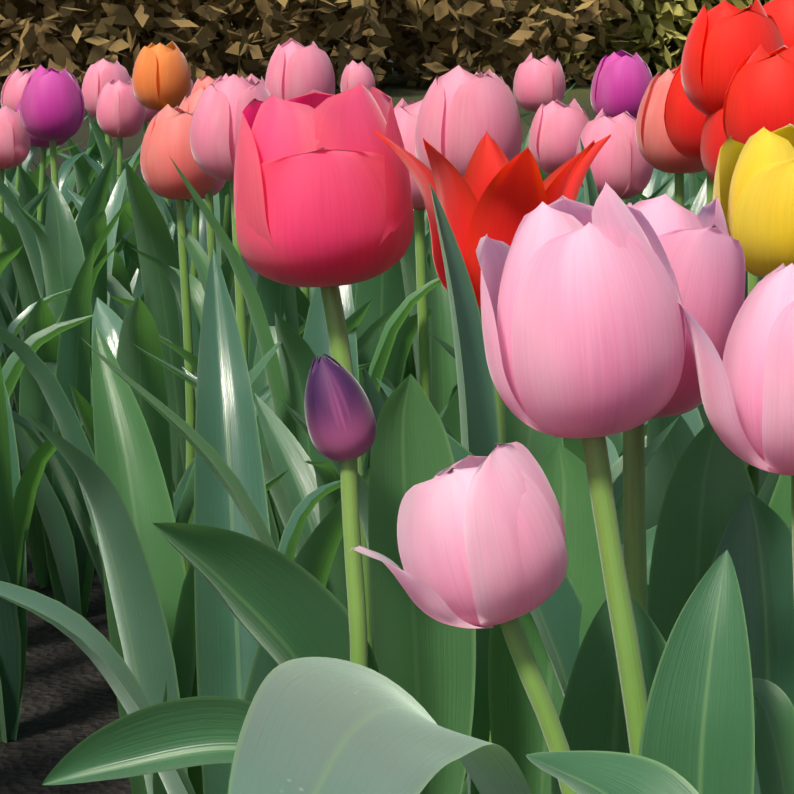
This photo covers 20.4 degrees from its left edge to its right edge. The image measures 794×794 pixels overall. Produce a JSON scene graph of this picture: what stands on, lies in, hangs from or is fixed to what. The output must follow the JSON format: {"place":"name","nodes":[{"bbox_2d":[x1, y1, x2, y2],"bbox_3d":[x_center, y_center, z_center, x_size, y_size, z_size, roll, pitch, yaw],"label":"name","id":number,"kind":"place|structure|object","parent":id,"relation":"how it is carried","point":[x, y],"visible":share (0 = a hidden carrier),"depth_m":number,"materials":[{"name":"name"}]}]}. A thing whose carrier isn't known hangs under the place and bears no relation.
{"place":"outdoors","nodes":[
{"label":"outdoors","id":0,"kind":"place"},
{"bbox_2d":[0,14,671,793],"bbox_3d":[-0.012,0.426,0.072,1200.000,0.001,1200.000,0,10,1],"label":"ground","id":1,"kind":"structure","parent":0,"point":[68,700],"depth_m":1.42,"materials":[{"name":"soil"}]},
{"bbox_2d":[0,18,49,71],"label":"shrub","id":2,"kind":"object","parent":1,"relation":"on","point":[1,39],"depth_m":13.95,"materials":[{"name":"brown plant"}]},
{"bbox_2d":[20,65,84,188],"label":"tulip","id":3,"kind":"object","parent":1,"relation":"on","point":[52,108],"visible":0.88,"depth_m":1.95,"materials":[{"name":"purple plant"}]},
{"bbox_2d":[81,58,131,149],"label":"tulip","id":4,"kind":"object","parent":1,"relation":"on","point":[99,75],"visible":0.42,"depth_m":2.44,"materials":[{"name":"pink plant"}]},
{"bbox_2d":[132,41,190,204],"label":"tulip","id":5,"kind":"object","parent":1,"relation":"on","point":[161,77],"visible":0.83,"depth_m":2.11,"materials":[{"name":"orange plant"}]},
{"bbox_2d":[140,104,217,573],"bbox_3d":[-0.153,-0.022,1.587,0.058,0.377,0.058,0,10,1],"label":"tulip","id":6,"kind":"object","parent":1,"relation":"on","point":[167,134],"visible":0.71,"depth_m":1.54,"materials":[{"name":"orange plant"}]},
{"bbox_2d":[0,0,390,94],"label":"shrub","id":7,"kind":"object","parent":1,"relation":"on","point":[112,29],"visible":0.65,"depth_m":10.45,"materials":[{"name":"brown plant"}]},
{"bbox_2d":[179,88,215,259],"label":"tulip","id":8,"kind":"object","parent":1,"relation":"on","point":[189,103],"visible":0.1,"depth_m":1.65,"materials":[{"name":"orange plant"}]},
{"bbox_2d":[190,73,270,371],"bbox_3d":[-0.102,-0.005,1.416,0.056,0.402,0.058,0,10,1],"label":"tulip","id":9,"kind":"object","parent":1,"relation":"on","point":[222,104],"visible":0.48,"depth_m":1.37,"materials":[{"name":"pink plant"}]},
{"bbox_2d":[265,38,334,300],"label":"tulip","id":10,"kind":"object","parent":1,"relation":"on","point":[295,68],"visible":0.46,"depth_m":1.78,"materials":[{"name":"pink plant"}]},
{"bbox_2d":[234,83,413,656],"bbox_3d":[-0.025,0.086,0.869,0.074,0.415,0.070,5,11,25],"label":"tulip","id":11,"kind":"object","parent":1,"relation":"on","point":[322,193],"visible":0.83,"depth_m":0.82,"materials":[{"name":"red plant"}]},
{"bbox_2d":[19,0,634,88],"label":"shrub","id":12,"kind":"object","parent":1,"relation":"on","point":[447,25],"visible":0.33,"depth_m":11.96,"materials":[{"name":"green plant"}]},
{"bbox_2d":[304,353,376,667],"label":"tulip","id":13,"kind":"object","parent":1,"relation":"on","point":[341,421],"visible":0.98,"depth_m":0.65,"materials":[{"name":"purple plant"}]},
{"bbox_2d":[0,52,791,793],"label":"tulip bed","id":14,"kind":"object","parent":1,"relation":"on","point":[96,430],"visible":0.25,"depth_m":1.28,"materials":[{"name":"green plant"}]},
{"bbox_2d":[42,696,250,784],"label":"leaf","id":15,"kind":"object","parent":14,"relation":"attached to","point":[180,733],"visible":0.79,"depth_m":0.68,"materials":[{"name":"green plant"}]},
{"bbox_2d":[153,522,378,672],"bbox_3d":[-0.033,0.082,0.654,0.074,0.094,0.025,-5,11,-28],"label":"leaf","id":16,"kind":"object","parent":14,"relation":"attached to","point":[282,608],"visible":0.58,"depth_m":0.66,"materials":[{"name":"green plant"}]},
{"bbox_2d":[228,657,531,793],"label":"leaf","id":17,"kind":"object","parent":14,"relation":"attached to","point":[319,725],"visible":1,"depth_m":0.54,"materials":[{"name":"green plant"}]},
{"bbox_2d":[526,751,698,793],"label":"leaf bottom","id":18,"kind":"object","parent":17,"relation":"attached to","point":[593,772],"visible":1,"depth_m":0.53,"materials":[{"name":"green plant"}]},
{"bbox_2d":[368,374,475,793],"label":"leaf","id":19,"kind":"object","parent":14,"relation":"attached to","point":[426,662],"visible":0.6,"depth_m":0.70,"materials":[{"name":"green plant"}]},
{"bbox_2d":[440,418,455,439],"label":"leaf","id":20,"kind":"object","parent":14,"relation":"attached to","point":[447,430],"visible":0.04,"depth_m":0.90,"materials":[{"name":"green plant"}]},
{"bbox_2d":[441,389,460,443],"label":"leaf","id":21,"kind":"object","parent":14,"relation":"attached to","point":[450,417],"visible":0.02,"depth_m":0.99,"materials":[{"name":"green plant"}]},
{"bbox_2d":[430,184,499,793],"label":"leaf","id":22,"kind":"object","parent":14,"relation":"attached to","point":[479,425],"visible":0.62,"depth_m":0.76,"materials":[{"name":"green plant"}]},
{"bbox_2d":[506,406,562,464],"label":"leaf","id":23,"kind":"object","parent":14,"relation":"attached to","point":[540,446],"visible":0.02,"depth_m":0.95,"materials":[{"name":"green plant"}]},
{"bbox_2d":[488,444,606,793],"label":"leaf","id":24,"kind":"object","parent":14,"relation":"attached to","point":[516,732],"visible":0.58,"depth_m":0.73,"materials":[{"name":"green plant"}]},
{"bbox_2d":[580,138,597,205],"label":"leaf","id":25,"kind":"object","parent":14,"relation":"attached to","point":[590,193],"visible":0.12,"depth_m":0.92,"materials":[{"name":"green plant"}]},
{"bbox_2d":[551,596,665,793],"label":"broad leaf","id":26,"kind":"object","parent":14,"relation":"attached to","point":[592,716],"visible":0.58,"depth_m":0.62,"materials":[{"name":"green plant"}]},
{"bbox_2d":[648,422,755,642],"bbox_3d":[0.095,0.077,0.691,0.042,0.141,0.022,-6,12,-31],"label":"leaf","id":27,"kind":"object","parent":14,"relation":"on","point":[710,486],"visible":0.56,"depth_m":0.69,"materials":[{"name":"green plant"}]},
{"bbox_2d":[712,492,793,793],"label":"leaf","id":28,"kind":"object","parent":14,"relation":"attached to","point":[756,540],"visible":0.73,"depth_m":0.68,"materials":[{"name":"green plant"}]},
{"bbox_2d":[394,98,430,401],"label":"tulip","id":29,"kind":"object","parent":1,"relation":"on","point":[406,114],"visible":0.21,"depth_m":1.31,"materials":[{"name":"pink plant"}]},
{"bbox_2d":[224,0,696,75],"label":"shrub","id":30,"kind":"object","parent":1,"relation":"on","point":[388,69],"depth_m":14.06,"materials":[{"name":"brown plant"}]},
{"bbox_2d":[350,442,576,793],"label":"tulip","id":31,"kind":"object","parent":1,"relation":"on","point":[481,540],"visible":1,"depth_m":0.57,"materials":[{"name":"pink plant"}]},
{"bbox_2d":[638,550,754,793],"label":"leaf","id":32,"kind":"object","parent":31,"relation":"attached to","point":[698,731],"visible":0.98,"depth_m":0.57,"materials":[{"name":"green plant"}]},
{"bbox_2d":[415,65,521,177],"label":"tulip","id":33,"kind":"object","parent":1,"relation":"on","point":[461,111],"visible":0.42,"depth_m":1.17,"materials":[{"name":"pink plant"}]},
{"bbox_2d":[374,130,610,742],"bbox_3d":[0.035,0.104,0.812,0.088,0.399,0.086,0,10,1],"label":"tulip","id":34,"kind":"object","parent":1,"relation":"on","point":[494,193],"visible":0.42,"depth_m":0.77,"materials":[{"name":"red plant"}]},
{"bbox_2d":[528,98,588,172],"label":"tulip","id":35,"kind":"object","parent":1,"relation":"on","point":[557,127],"visible":0.62,"depth_m":1.94,"materials":[{"name":"pink plant"}]},
{"bbox_2d":[476,182,685,754],"bbox_3d":[0.066,0.140,0.611,0.095,0.398,0.053,5,11,28],"label":"tulip","id":36,"kind":"object","parent":1,"relation":"on","point":[583,324],"visible":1,"depth_m":0.57,"materials":[{"name":"pink plant"}]},
{"bbox_2d":[576,108,653,199],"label":"tulip","id":37,"kind":"object","parent":1,"relation":"on","point":[621,167],"visible":0.33,"depth_m":1.61,"materials":[{"name":"pink plant"}]},
{"bbox_2d":[590,50,652,203],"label":"tulip","id":38,"kind":"object","parent":1,"relation":"on","point":[622,79],"visible":0.5,"depth_m":1.94,"materials":[{"name":"purple plant"}]},
{"bbox_2d":[531,0,772,81],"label":"shrub","id":39,"kind":"object","parent":1,"relation":"on","point":[661,28],"visible":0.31,"depth_m":12.60,"materials":[{"name":"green plant"}]},
{"bbox_2d":[635,68,704,206],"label":"tulip","id":40,"kind":"object","parent":1,"relation":"on","point":[658,150],"visible":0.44,"depth_m":1.37,"materials":[{"name":"orange plant"}]},
{"bbox_2d":[623,193,744,613],"bbox_3d":[0.070,0.135,0.655,0.051,0.392,0.062,6,11,29],"label":"tulip","id":41,"kind":"object","parent":1,"relation":"on","point":[703,249],"visible":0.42,"depth_m":0.62,"materials":[{"name":"pink plant"}]},
{"bbox_2d":[664,63,713,203],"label":"tulip","id":42,"kind":"object","parent":1,"relation":"on","point":[684,119],"visible":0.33,"depth_m":1.29,"materials":[{"name":"red plant"}]},
{"bbox_2d":[700,108,759,496],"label":"tulip","id":43,"kind":"object","parent":1,"relation":"on","point":[713,138],"visible":0.12,"depth_m":1.22,"materials":[{"name":"red plant"}]},
{"bbox_2d":[681,0,783,114],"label":"tulip","id":44,"kind":"object","parent":1,"relation":"on","point":[724,38],"visible":0.48,"depth_m":1.20,"materials":[{"name":"red plant"}]},
{"bbox_2d":[675,263,793,585],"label":"tulip","id":45,"kind":"object","parent":1,"relation":"on","point":[746,385],"visible":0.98,"depth_m":0.58,"materials":[{"name":"pink plant"}]},
{"bbox_2d":[752,678,793,793],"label":"leaf","id":46,"kind":"object","parent":45,"relation":"attached to","point":[774,740],"visible":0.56,"depth_m":0.59,"materials":[{"name":"green plant"}]},
{"bbox_2d":[713,123,793,277],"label":"tulip","id":47,"kind":"object","parent":1,"relation":"on","point":[753,189],"visible":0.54,"depth_m":0.97,"materials":[{"name":"yellow plant"}]},
{"bbox_2d":[722,45,793,143],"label":"tulip","id":48,"kind":"object","parent":1,"relation":"on","point":[759,93],"visible":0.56,"depth_m":1.16,"materials":[{"name":"red plant"}]},
{"bbox_2d":[763,0,793,47],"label":"tulip","id":49,"kind":"object","parent":1,"relation":"on","point":[781,12],"visible":0.15,"depth_m":1.36,"materials":[{"name":"red plant"}]}
]}

